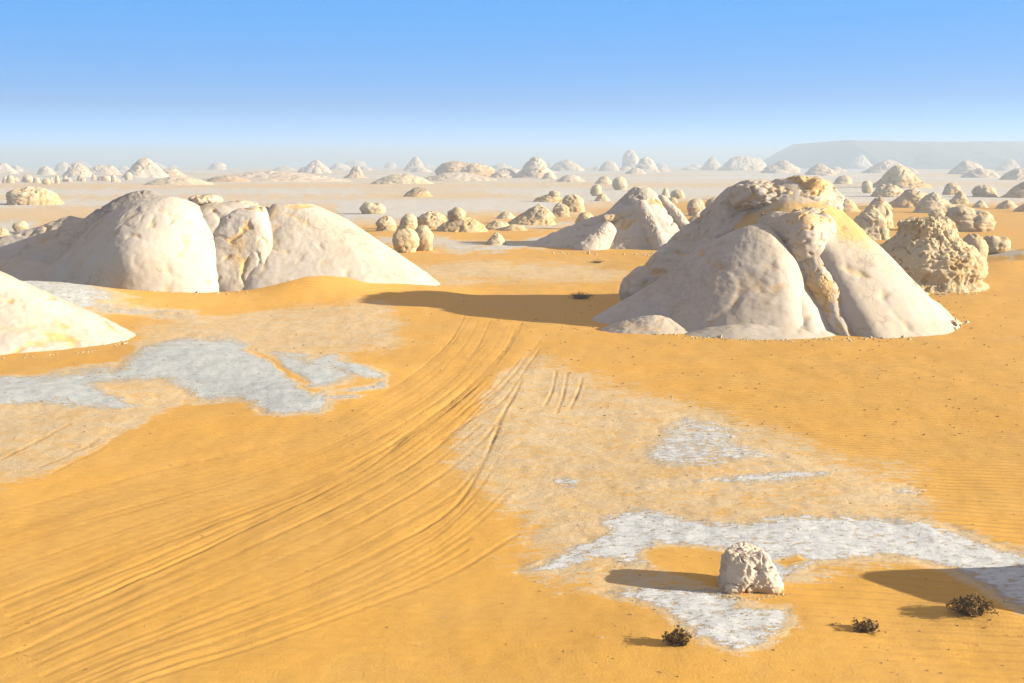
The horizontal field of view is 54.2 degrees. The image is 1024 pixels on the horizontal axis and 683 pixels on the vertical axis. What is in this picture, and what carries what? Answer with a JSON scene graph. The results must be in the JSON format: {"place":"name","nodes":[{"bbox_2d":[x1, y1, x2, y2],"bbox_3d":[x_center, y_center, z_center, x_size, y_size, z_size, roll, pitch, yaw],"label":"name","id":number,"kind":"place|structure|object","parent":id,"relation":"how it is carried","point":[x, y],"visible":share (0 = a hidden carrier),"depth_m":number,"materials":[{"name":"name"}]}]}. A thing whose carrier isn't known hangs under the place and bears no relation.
{"place":"outdoors","nodes":[
{"label":"outdoors","id":0,"kind":"place"},
{"bbox_2d":[0,164,1023,682],"bbox_3d":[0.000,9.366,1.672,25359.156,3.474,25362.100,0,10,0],"label":"ground","id":1,"kind":"structure","parent":0,"point":[438,532],"depth_m":32.31,"materials":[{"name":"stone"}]},
{"bbox_2d":[0,228,8,236],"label":"boulder","id":2,"kind":"object","parent":1,"relation":"on","point":[4,232],"visible":0.6,"depth_m":129.90,"materials":[{"name":"stone"}]},
{"bbox_2d":[0,163,19,173],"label":"cone rock","id":3,"kind":"object","parent":1,"relation":"on","point":[5,168],"visible":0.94,"depth_m":1001.11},
{"bbox_2d":[6,175,14,182],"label":"boulder","id":4,"kind":"object","parent":1,"relation":"on","point":[10,179],"visible":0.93,"depth_m":495.31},
{"bbox_2d":[12,221,27,231],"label":"boulder","id":5,"kind":"object","parent":1,"relation":"on","point":[19,225],"visible":0.77,"depth_m":150.65,"materials":[{"name":"stone"}]},
{"bbox_2d":[22,174,32,181],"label":"boulder","id":6,"kind":"object","parent":1,"relation":"on","point":[27,178],"visible":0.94,"depth_m":515.81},
{"bbox_2d":[5,186,63,204],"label":"dome rock","id":7,"kind":"object","parent":1,"relation":"on","point":[29,195],"visible":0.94,"depth_m":241.46,"materials":[{"name":"stone"}]},
{"bbox_2d":[37,166,56,174],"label":"mound","id":8,"kind":"object","parent":1,"relation":"on","point":[45,170],"visible":0.97,"depth_m":944.76,"materials":[{"name":"stone"}]},
{"bbox_2d":[54,162,69,170],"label":"mound","id":9,"kind":"object","parent":1,"relation":"on","point":[63,166],"visible":0.81,"depth_m":1334.63,"materials":[{"name":"stone"}]},
{"bbox_2d":[0,271,135,354],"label":"chalk slope","id":10,"kind":"structure","parent":1,"relation":"on","point":[33,319],"depth_m":55.57,"materials":[{"name":"stone"}]},
{"bbox_2d":[61,163,91,176],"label":"cone rock","id":11,"kind":"object","parent":1,"relation":"on","point":[75,170],"visible":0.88,"depth_m":710.79,"materials":[{"name":"stone"}]},
{"bbox_2d":[69,160,91,166],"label":"mound","id":12,"kind":"object","parent":1,"relation":"on","point":[83,163],"visible":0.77,"depth_m":2284.61,"materials":[{"name":"stone"}]},
{"bbox_2d":[89,164,121,174],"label":"rock","id":13,"kind":"object","parent":1,"relation":"on","point":[101,169],"visible":0.81,"depth_m":881.76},
{"bbox_2d":[124,172,132,179],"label":"boulder","id":14,"kind":"object","parent":1,"relation":"on","point":[128,175],"visible":0.89,"depth_m":604.96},
{"bbox_2d":[121,158,168,177],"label":"cone rock","id":15,"kind":"object","parent":1,"relation":"on","point":[144,168],"visible":0.87,"depth_m":673.05,"materials":[{"name":"stone"}]},
{"bbox_2d":[163,168,187,176],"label":"rock","id":16,"kind":"object","parent":1,"relation":"on","point":[172,172],"visible":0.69,"depth_m":700.93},
{"bbox_2d":[143,176,214,184],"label":"rock shelf","id":17,"kind":"object","parent":1,"relation":"on","point":[176,180],"visible":0.97,"depth_m":463.90,"materials":[{"name":"stone"}]},
{"bbox_2d":[207,162,226,169],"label":"mound","id":18,"kind":"object","parent":1,"relation":"on","point":[217,166],"visible":0.94,"depth_m":1497.42,"materials":[{"name":"stone"}]},
{"bbox_2d":[0,190,439,292],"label":"chalk ridge","id":19,"kind":"structure","parent":1,"relation":"on","point":[144,240],"depth_m":77.16,"materials":[{"name":"stone"}]},
{"bbox_2d":[206,175,250,181],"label":"rock shelf","id":20,"kind":"object","parent":1,"relation":"on","point":[228,178],"visible":0.91,"depth_m":530.34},
{"bbox_2d":[203,171,352,181],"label":"rock shelf","id":21,"kind":"object","parent":1,"relation":"on","point":[274,176],"visible":0.73,"depth_m":543.69,"materials":[{"name":"stone"}]},
{"bbox_2d":[273,166,296,170],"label":"mound","id":22,"kind":"object","parent":1,"relation":"on","point":[284,168],"visible":1,"depth_m":1329.04,"materials":[{"name":"stone"}]},
{"bbox_2d":[303,160,331,172],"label":"cone rock","id":23,"kind":"object","parent":1,"relation":"on","point":[310,167],"visible":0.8,"depth_m":1045.87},
{"bbox_2d":[329,163,350,169],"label":"mound","id":24,"kind":"object","parent":1,"relation":"on","point":[338,166],"visible":0.91,"depth_m":1512.13,"materials":[{"name":"stone"}]},
{"bbox_2d":[343,166,366,177],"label":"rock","id":25,"kind":"object","parent":1,"relation":"on","point":[355,171],"visible":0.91,"depth_m":670.09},
{"bbox_2d":[345,160,365,167],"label":"mound","id":26,"kind":"object","parent":1,"relation":"on","point":[352,163],"visible":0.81,"depth_m":2175.21,"materials":[{"name":"stone"}]},
{"bbox_2d":[359,202,385,213],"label":"blocky rock","id":27,"kind":"object","parent":1,"relation":"on","point":[371,208],"visible":0.97,"depth_m":196.90,"materials":[{"name":"stone"}]},
{"bbox_2d":[375,216,397,230],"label":"dome rock","id":28,"kind":"object","parent":1,"relation":"on","point":[385,223],"visible":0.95,"depth_m":148.41,"materials":[{"name":"stone"}]},
{"bbox_2d":[384,161,395,167],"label":"mound","id":29,"kind":"object","parent":1,"relation":"on","point":[390,164],"visible":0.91,"depth_m":2007.84,"materials":[{"name":"stone"}]},
{"bbox_2d":[371,173,433,183],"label":"rock shelf","id":30,"kind":"object","parent":1,"relation":"on","point":[401,178],"visible":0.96,"depth_m":483.21,"materials":[{"name":"stone"}]},
{"bbox_2d":[392,228,418,252],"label":"egg boulder","id":31,"kind":"object","parent":1,"relation":"on","point":[405,240],"visible":0.86,"depth_m":113.85,"materials":[{"name":"stone"}]},
{"bbox_2d":[398,213,417,228],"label":"dome rock","id":32,"kind":"object","parent":1,"relation":"on","point":[409,220],"visible":0.91,"depth_m":152.51,"materials":[{"name":"stone"}]},
{"bbox_2d":[403,157,424,170],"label":"cone rock","id":33,"kind":"object","parent":1,"relation":"on","point":[414,163],"visible":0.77,"depth_m":1256.67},
{"bbox_2d":[403,187,432,196],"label":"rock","id":34,"kind":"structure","parent":1,"relation":"on","point":[419,192],"depth_m":302.00,"materials":[{"name":"stone"}]},
{"bbox_2d":[411,167,430,171],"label":"mound","id":35,"kind":"object","parent":1,"relation":"on","point":[419,169],"visible":0.92,"depth_m":1100.23,"materials":[{"name":"stone"}]},
{"bbox_2d":[415,225,433,250],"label":"egg boulder","id":36,"kind":"object","parent":1,"relation":"on","point":[425,235],"visible":0.78,"depth_m":115.85,"materials":[{"name":"stone"}]},
{"bbox_2d":[417,211,446,227],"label":"dome rock","id":37,"kind":"object","parent":1,"relation":"on","point":[431,219],"visible":0.81,"depth_m":154.96,"materials":[{"name":"stone"}]},
{"bbox_2d":[424,172,496,180],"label":"rock shelf","id":38,"kind":"object","parent":1,"relation":"on","point":[457,176],"visible":0.9,"depth_m":582.47,"materials":[{"name":"stone"}]},
{"bbox_2d":[435,207,488,231],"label":"knobbed rock","id":39,"kind":"object","parent":1,"relation":"on","point":[458,221],"visible":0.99,"depth_m":146.42,"materials":[{"name":"stone"}]},
{"bbox_2d":[435,161,494,176],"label":"blocky rock","id":40,"kind":"object","parent":1,"relation":"on","point":[473,168],"visible":0.72,"depth_m":677.47,"materials":[{"name":"stone"}]},
{"bbox_2d":[2,251,976,602],"bbox_3d":[8.360,-3.390,71.607,58.443,1.892,81.788,8,13,38],"label":"rubble","id":41,"kind":"object","parent":1,"relation":"on","point":[678,335],"visible":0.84,"depth_m":58.15,"materials":[{"name":"stone"}]},
{"bbox_2d":[486,232,506,244],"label":"cone rock","id":42,"kind":"object","parent":1,"relation":"on","point":[496,238],"visible":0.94,"depth_m":124.00,"materials":[{"name":"stone"}]},
{"bbox_2d":[485,220,508,229],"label":"rock","id":43,"kind":"object","parent":1,"relation":"on","point":[496,225],"visible":0.88,"depth_m":151.14,"materials":[{"name":"stone"}]},
{"bbox_2d":[492,164,511,169],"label":"mound","id":44,"kind":"object","parent":1,"relation":"on","point":[497,167],"visible":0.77,"depth_m":1500.56,"materials":[{"name":"stone"}]},
{"bbox_2d":[490,168,515,177],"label":"rock","id":45,"kind":"object","parent":1,"relation":"on","point":[505,173],"visible":0.92,"depth_m":684.04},
{"bbox_2d":[497,212,514,218],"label":"rock","id":46,"kind":"object","parent":1,"relation":"on","point":[505,215],"visible":0.94,"depth_m":183.08,"materials":[{"name":"stone"}]},
{"bbox_2d":[500,224,526,230],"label":"rock","id":47,"kind":"object","parent":1,"relation":"on","point":[513,227],"visible":0.99,"depth_m":149.36,"materials":[{"name":"stone"}]},
{"bbox_2d":[507,204,555,224],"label":"whaleback rock","id":48,"kind":"object","parent":1,"relation":"on","point":[539,214],"visible":0.95,"depth_m":163.60,"materials":[{"name":"stone"}]},
{"bbox_2d":[516,157,556,177],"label":"tiered rock","id":49,"kind":"object","parent":1,"relation":"on","point":[534,167],"visible":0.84,"depth_m":680.89,"materials":[{"name":"stone"}]},
{"bbox_2d":[532,190,561,201],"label":"knobbed rock","id":50,"kind":"object","parent":1,"relation":"on","point":[552,196],"visible":0.91,"depth_m":258.27,"materials":[{"name":"stone"}]},
{"bbox_2d":[541,172,555,178],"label":"stone","id":51,"kind":"object","parent":1,"relation":"on","point":[549,175],"visible":0.96,"depth_m":631.14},
{"bbox_2d":[552,203,569,216],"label":"dome rock","id":52,"kind":"object","parent":1,"relation":"on","point":[560,210],"visible":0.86,"depth_m":192.32,"materials":[{"name":"stone"}]},
{"bbox_2d":[550,159,584,170],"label":"rock","id":53,"kind":"object","parent":1,"relation":"on","point":[566,165],"visible":0.91,"depth_m":1264.99,"materials":[{"name":"stone"}]},
{"bbox_2d":[556,174,584,181],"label":"rock","id":54,"kind":"object","parent":1,"relation":"on","point":[571,178],"visible":0.98,"depth_m":559.07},
{"bbox_2d":[562,194,584,211],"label":"dome rock","id":55,"kind":"object","parent":1,"relation":"on","point":[574,202],"visible":0.84,"depth_m":211.37,"materials":[{"name":"stone"}]},
{"bbox_2d":[568,291,595,298],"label":"dry shrub","id":56,"kind":"object","parent":1,"relation":"on","point":[580,296],"visible":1,"depth_m":75.15,"materials":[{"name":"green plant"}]},
{"bbox_2d":[575,212,593,222],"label":"boulder","id":57,"kind":"object","parent":1,"relation":"on","point":[581,217],"visible":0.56,"depth_m":151.20,"materials":[{"name":"stone"}]},
{"bbox_2d":[590,184,601,195],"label":"boulder","id":58,"kind":"object","parent":1,"relation":"on","point":[595,190],"visible":0.85,"depth_m":314.64,"materials":[{"name":"stone"}]},
{"bbox_2d":[594,193,609,200],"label":"rock","id":59,"kind":"object","parent":1,"relation":"on","point":[602,197],"visible":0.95,"depth_m":265.48,"materials":[{"name":"stone"}]},
{"bbox_2d":[594,176,611,183],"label":"rock","id":60,"kind":"object","parent":1,"relation":"on","point":[603,180],"visible":0.87,"depth_m":484.89,"materials":[{"name":"stone"}]},
{"bbox_2d":[598,161,619,170],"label":"rock","id":61,"kind":"object","parent":1,"relation":"on","point":[609,166],"visible":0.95,"depth_m":1271.40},
{"bbox_2d":[532,186,688,249],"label":"chalk hill","id":62,"kind":"structure","parent":1,"relation":"on","point":[641,217],"depth_m":119.64,"materials":[{"name":"stone"}]},
{"bbox_2d":[612,176,627,189],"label":"boulder","id":63,"kind":"object","parent":1,"relation":"on","point":[619,183],"visible":0.88,"depth_m":382.28,"materials":[{"name":"stone"}]},
{"bbox_2d":[622,149,638,167],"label":"dome rock","id":64,"kind":"object","parent":1,"relation":"on","point":[630,159],"visible":0.81,"depth_m":1437.51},
{"bbox_2d":[625,167,645,173],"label":"mound","id":65,"kind":"object","parent":1,"relation":"on","point":[634,170],"visible":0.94,"depth_m":911.38,"materials":[{"name":"stone"}]},
{"bbox_2d":[635,157,659,171],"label":"cone rock","id":66,"kind":"object","parent":1,"relation":"on","point":[645,164],"visible":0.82,"depth_m":1126.87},
{"bbox_2d":[661,625,692,646],"bbox_3d":[3.438,6.146,20.813,0.682,0.390,0.435,0,10,0],"label":"dry shrub","id":67,"kind":"object","parent":1,"relation":"on","point":[675,638],"visible":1,"depth_m":20.76,"materials":[{"name":"brown plant"}]},
{"bbox_2d":[670,190,684,198],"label":"dome rock","id":68,"kind":"object","parent":1,"relation":"on","point":[677,194],"visible":0.92,"depth_m":283.31,"materials":[{"name":"stone"}]},
{"bbox_2d":[688,212,699,222],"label":"rock","id":69,"kind":"object","parent":1,"relation":"on","point":[693,217],"visible":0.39,"depth_m":160.43,"materials":[{"name":"stone"}]},
{"bbox_2d":[687,199,704,215],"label":"dome rock","id":70,"kind":"object","parent":1,"relation":"on","point":[694,206],"visible":0.81,"depth_m":190.81,"materials":[{"name":"stone"}]},
{"bbox_2d":[705,197,715,207],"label":"dome rock","id":71,"kind":"object","parent":1,"relation":"on","point":[709,201],"visible":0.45,"depth_m":208.71,"materials":[{"name":"stone"}]},
{"bbox_2d":[701,157,720,169],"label":"cone rock","id":72,"kind":"object","parent":1,"relation":"on","point":[711,163],"visible":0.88,"depth_m":1397.73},
{"bbox_2d":[716,155,766,170],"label":"rock","id":73,"kind":"object","parent":1,"relation":"on","point":[742,163],"visible":0.92,"depth_m":1307.37,"materials":[{"name":"stone"}]},
{"bbox_2d":[717,542,783,594],"bbox_3d":[5.649,5.447,23.717,1.509,1.171,1.030,0,10,0],"label":"boulder","id":74,"kind":"object","parent":1,"relation":"on","point":[747,567],"visible":0.99,"depth_m":23.33,"materials":[{"name":"stone"}]},
{"bbox_2d":[593,175,959,339],"bbox_3d":[16.254,-5.107,67.442,27.117,12.065,24.840,0,10,0],"label":"chalk outcrop","id":75,"kind":"object","parent":1,"relation":"on","point":[798,257],"visible":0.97,"depth_m":61.31,"materials":[{"name":"stone"}]},
{"bbox_2d":[767,168,789,172],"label":"mound","id":76,"kind":"object","parent":1,"relation":"on","point":[776,170],"visible":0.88,"depth_m":976.22,"materials":[{"name":"stone"}]},
{"bbox_2d":[760,160,799,172],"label":"cone rock","id":77,"kind":"object","parent":1,"relation":"on","point":[785,165],"visible":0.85,"depth_m":1008.48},
{"bbox_2d":[804,164,836,174],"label":"cone rock","id":78,"kind":"object","parent":1,"relation":"on","point":[818,169],"visible":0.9,"depth_m":819.34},
{"bbox_2d":[833,175,852,183],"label":"dome rock","id":79,"kind":"object","parent":1,"relation":"on","point":[844,179],"visible":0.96,"depth_m":483.52,"materials":[{"name":"stone"}]},
{"bbox_2d":[843,199,859,211],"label":"rock","id":80,"kind":"object","parent":1,"relation":"on","point":[849,205],"visible":0.66,"depth_m":207.69,"materials":[{"name":"stone"}]},
{"bbox_2d":[847,154,872,168],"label":"cone rock","id":81,"kind":"object","parent":1,"relation":"on","point":[861,161],"visible":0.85,"depth_m":1712.25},
{"bbox_2d":[861,181,872,192],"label":"boulder","id":82,"kind":"object","parent":1,"relation":"on","point":[866,186],"visible":0.87,"depth_m":336.80,"materials":[{"name":"stone"}]},
{"bbox_2d":[851,617,886,632],"bbox_3d":[7.699,6.128,21.626,0.715,0.326,0.460,2,10,9],"label":"dry shrub","id":83,"kind":"object","parent":1,"relation":"on","point":[871,626],"visible":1,"depth_m":21.59,"materials":[{"name":"brown plant"}]},
{"bbox_2d":[853,207,889,239],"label":"slanted rock","id":84,"kind":"object","parent":1,"relation":"on","point":[872,222],"visible":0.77,"depth_m":132.33,"materials":[{"name":"stone"}]},
{"bbox_2d":[864,204,893,227],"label":"dome rock","id":85,"kind":"object","parent":1,"relation":"on","point":[886,212],"visible":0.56,"depth_m":154.01,"materials":[{"name":"stone"}]},
{"bbox_2d":[865,197,892,208],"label":"rock","id":86,"kind":"object","parent":1,"relation":"on","point":[879,200],"visible":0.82,"depth_m":222.86,"materials":[{"name":"stone"}]},
{"bbox_2d":[861,160,902,172],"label":"rock","id":87,"kind":"object","parent":1,"relation":"on","point":[885,166],"visible":0.7,"depth_m":975.59,"materials":[{"name":"stone"}]},
{"bbox_2d":[870,184,903,196],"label":"rock","id":88,"kind":"object","parent":1,"relation":"on","point":[886,190],"visible":0.88,"depth_m":301.62,"materials":[{"name":"stone"}]},
{"bbox_2d":[872,165,932,187],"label":"tiered rock","id":89,"kind":"object","parent":1,"relation":"on","point":[900,176],"visible":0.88,"depth_m":403.85,"materials":[{"name":"stone"}]},
{"bbox_2d":[889,188,927,207],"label":"slanted rock","id":90,"kind":"object","parent":1,"relation":"on","point":[910,198],"visible":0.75,"depth_m":231.48,"materials":[{"name":"stone"}]},
{"bbox_2d":[912,192,953,212],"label":"cone rock","id":91,"kind":"object","parent":1,"relation":"on","point":[928,203],"visible":0.79,"depth_m":204.19,"materials":[{"name":"stone"}]},
{"bbox_2d":[879,216,988,292],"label":"pitted rock","id":92,"kind":"object","parent":1,"relation":"on","point":[931,254],"visible":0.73,"depth_m":79.64,"materials":[{"name":"stone"}]},
{"bbox_2d":[928,209,944,216],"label":"stone","id":93,"kind":"object","parent":1,"relation":"on","point":[937,213],"visible":0.82,"depth_m":184.94,"materials":[{"name":"stone"}]},
{"bbox_2d":[942,182,960,194],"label":"dome rock","id":94,"kind":"object","parent":1,"relation":"on","point":[952,188],"visible":0.88,"depth_m":317.32,"materials":[{"name":"stone"}]},
{"bbox_2d":[949,191,968,203],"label":"cone rock","id":95,"kind":"object","parent":1,"relation":"on","point":[959,197],"visible":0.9,"depth_m":249.02,"materials":[{"name":"stone"}]},
{"bbox_2d":[947,161,982,173],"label":"rock","id":96,"kind":"object","parent":1,"relation":"on","point":[963,167],"visible":0.75,"depth_m":878.52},
{"bbox_2d":[944,206,995,231],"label":"blocky rock","id":97,"kind":"object","parent":1,"relation":"on","point":[966,219],"visible":0.8,"depth_m":145.40,"materials":[{"name":"stone"}]},
{"bbox_2d":[946,593,998,616],"bbox_3d":[10.247,5.879,22.318,1.152,0.417,0.852,0,10,0],"label":"dry shrub","id":98,"kind":"object","parent":1,"relation":"on","point":[969,606],"visible":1,"depth_m":22.25,"materials":[{"name":"brown plant"}]},
{"bbox_2d":[962,233,987,258],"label":"egg boulder","id":99,"kind":"object","parent":1,"relation":"on","point":[978,243],"visible":0.49,"depth_m":91.35,"materials":[{"name":"stone"}]},
{"bbox_2d":[960,168,1000,177],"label":"rock","id":100,"kind":"object","parent":1,"relation":"on","point":[980,173],"visible":0.96,"depth_m":695.97,"materials":[{"name":"stone"}]},
{"bbox_2d":[972,200,988,207],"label":"stone","id":101,"kind":"object","parent":1,"relation":"on","point":[980,204],"visible":0.97,"depth_m":229.61,"materials":[{"name":"stone"}]},
{"bbox_2d":[971,185,998,196],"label":"dome rock","id":102,"kind":"object","parent":1,"relation":"on","point":[984,191],"visible":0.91,"depth_m":296.72,"materials":[{"name":"stone"}]},
{"bbox_2d":[983,235,1010,254],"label":"blocky rock","id":103,"kind":"object","parent":1,"relation":"on","point":[997,244],"visible":0.75,"depth_m":104.29,"materials":[{"name":"stone"}]},
{"bbox_2d":[995,200,1017,208],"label":"rock","id":104,"kind":"object","parent":1,"relation":"on","point":[1006,204],"visible":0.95,"depth_m":223.86,"materials":[{"name":"stone"}]},
{"bbox_2d":[995,158,1019,170],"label":"cone rock","id":105,"kind":"object","parent":1,"relation":"on","point":[1009,164],"visible":0.87,"depth_m":1284.15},
{"bbox_2d":[998,168,1023,179],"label":"rock","id":106,"kind":"object","parent":1,"relation":"on","point":[1016,174],"visible":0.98,"depth_m":600.63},
{"bbox_2d":[1001,182,1023,197],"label":"slanted rock","id":107,"kind":"object","parent":1,"relation":"on","point":[1016,191],"visible":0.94,"depth_m":290.58,"materials":[{"name":"stone"}]},
{"bbox_2d":[1013,204,1023,211],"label":"stone","id":108,"kind":"object","parent":1,"relation":"on","point":[1020,208],"visible":0.97,"depth_m":211.38,"materials":[{"name":"stone"}]},
{"bbox_2d":[0,0,1023,163],"label":"sky","id":109,"kind":"structure","parent":0,"point":[89,81],"materials":[{"name":"blue"}]},
{"bbox_2d":[763,140,1023,168],"bbox_3d":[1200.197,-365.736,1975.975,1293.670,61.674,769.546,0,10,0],"label":"hills","id":110,"kind":"structure","parent":0,"point":[842,154],"depth_m":1863.71,"materials":[{"name":"stone"}]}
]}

